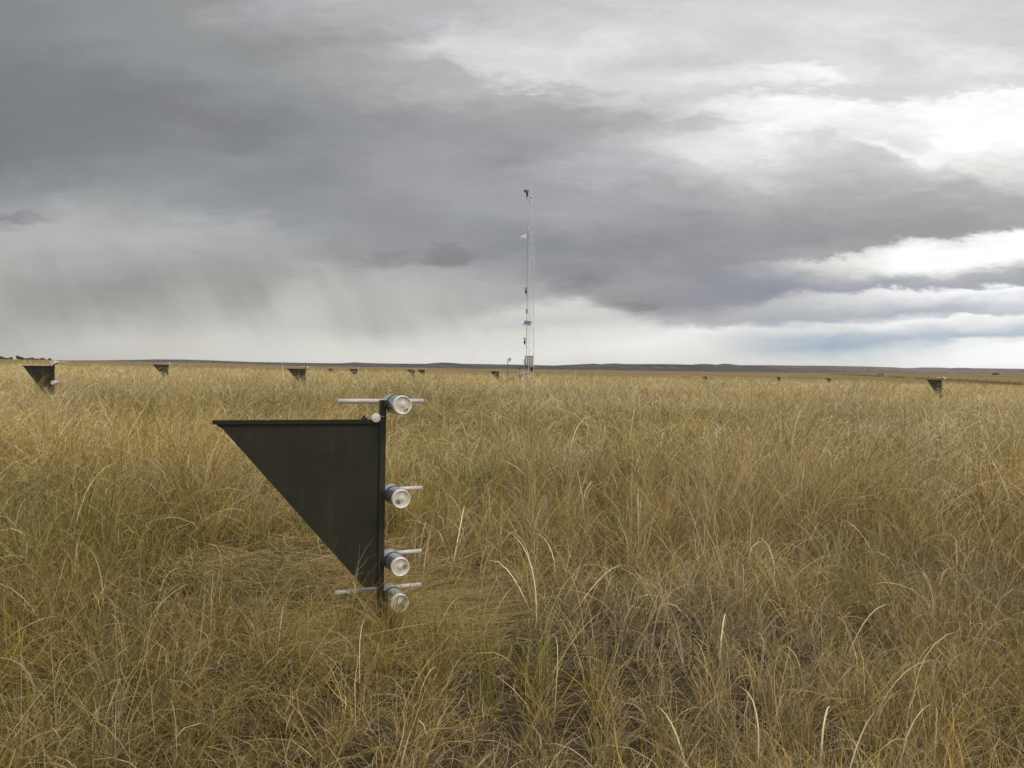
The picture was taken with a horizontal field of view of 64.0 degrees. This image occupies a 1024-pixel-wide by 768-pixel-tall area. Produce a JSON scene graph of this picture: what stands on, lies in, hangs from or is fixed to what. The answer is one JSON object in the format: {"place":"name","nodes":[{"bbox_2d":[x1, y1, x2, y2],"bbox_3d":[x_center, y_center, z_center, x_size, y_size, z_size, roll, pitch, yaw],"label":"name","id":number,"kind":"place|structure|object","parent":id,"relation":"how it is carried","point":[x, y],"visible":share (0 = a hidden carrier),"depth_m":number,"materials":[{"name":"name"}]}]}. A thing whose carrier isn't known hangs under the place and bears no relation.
{"place":"outdoors","nodes":[
{"label":"outdoors","id":0,"kind":"place"},
{"bbox_2d":[0,359,1023,767],"bbox_3d":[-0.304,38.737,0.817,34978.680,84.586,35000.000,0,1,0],"label":"ground","id":1,"kind":"structure","parent":0,"point":[512,727],"depth_m":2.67,"materials":[{"name":"plant"}]},
{"bbox_2d":[23,360,66,397],"bbox_3d":[-8.557,0.133,14.934,0.813,1.128,0.215,1,1,8],"label":"dust sampler","id":2,"kind":"object","parent":1,"relation":"on","point":[34,372],"visible":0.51,"depth_m":14.93,"materials":[{"name":"grey metal"}]},
{"bbox_2d":[153,363,172,376],"bbox_3d":[-14.906,-0.358,34.939,0.813,1.128,0.215,1,1,-16],"label":"dust sampler","id":3,"kind":"object","parent":1,"relation":"on","point":[161,367],"visible":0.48,"depth_m":34.94,"materials":[{"name":"grey metal"}]},
{"bbox_2d":[287,366,307,385],"bbox_3d":[-7.479,-0.074,28.738,0.813,1.128,0.215,0,1,-17],"label":"dust sampler","id":4,"kind":"object","parent":1,"relation":"on","point":[297,372],"visible":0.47,"depth_m":28.74,"materials":[{"name":"grey metal"}]},
{"bbox_2d":[212,394,423,629],"bbox_3d":[-0.726,0.602,3.158,0.813,1.128,0.215,1,1,-19],"label":"dust sampler","id":5,"kind":"object","parent":1,"relation":"on","point":[325,478],"visible":0.97,"depth_m":3.17,"materials":[{"name":"black metal"}]},
{"bbox_2d":[371,413,386,421],"bbox_3d":[-0.518,0.132,3.203,0.063,0.036,0.010,0,1,-23],"label":"number tag","id":6,"kind":"object","parent":5,"relation":"attached to","point":[375,417],"visible":1,"depth_m":3.20,"materials":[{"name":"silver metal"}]},
{"bbox_2d":[349,368,358,375],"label":"dust sampler","id":7,"kind":"object","parent":1,"relation":"on","point":[352,371],"visible":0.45,"depth_m":60.92,"materials":[{"name":"grey metal"}]},
{"bbox_2d":[490,370,500,381],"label":"dust sampler","id":8,"kind":"object","parent":1,"relation":"on","point":[496,372],"visible":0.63,"depth_m":58.96,"materials":[{"name":"grey metal"}]},
{"bbox_2d":[507,357,512,379],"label":"instrument post","id":9,"kind":"object","parent":1,"relation":"on","point":[508,367],"visible":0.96,"depth_m":43.98,"materials":[{"name":"grey metal"}]},
{"bbox_2d":[462,175,605,382],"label":"weather tower","id":10,"kind":"structure","parent":1,"relation":"on","point":[530,359],"depth_m":44.92,"materials":[{"name":"grey metal"}]},
{"bbox_2d":[830,374,1023,384],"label":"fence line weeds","id":11,"kind":"object","parent":1,"relation":"on","point":[993,382],"visible":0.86,"depth_m":301.71,"materials":[{"name":"brown plant"}]},
{"bbox_2d":[849,373,1020,382],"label":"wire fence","id":12,"kind":"object","parent":1,"relation":"on","point":[935,377],"visible":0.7,"depth_m":337.83,"materials":[{"name":"grey metal"}]},
{"bbox_2d":[927,377,945,399],"bbox_3d":[14.722,0.318,28.441,0.813,1.128,0.215,0,1,-17],"label":"dust sampler","id":13,"kind":"object","parent":1,"relation":"on","point":[934,384],"visible":0.69,"depth_m":28.45,"materials":[{"name":"grey metal"}]},
{"bbox_2d":[0,0,1023,368],"label":"sky","id":14,"kind":"structure","parent":0,"point":[736,182],"materials":[{"name":"grey"}]},
{"bbox_2d":[74,359,1023,374],"bbox_3d":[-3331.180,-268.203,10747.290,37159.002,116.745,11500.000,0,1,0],"label":"hills","id":15,"kind":"structure","parent":0,"point":[755,368],"depth_m":7567.02,"materials":[{"name":"grey"}]}
]}

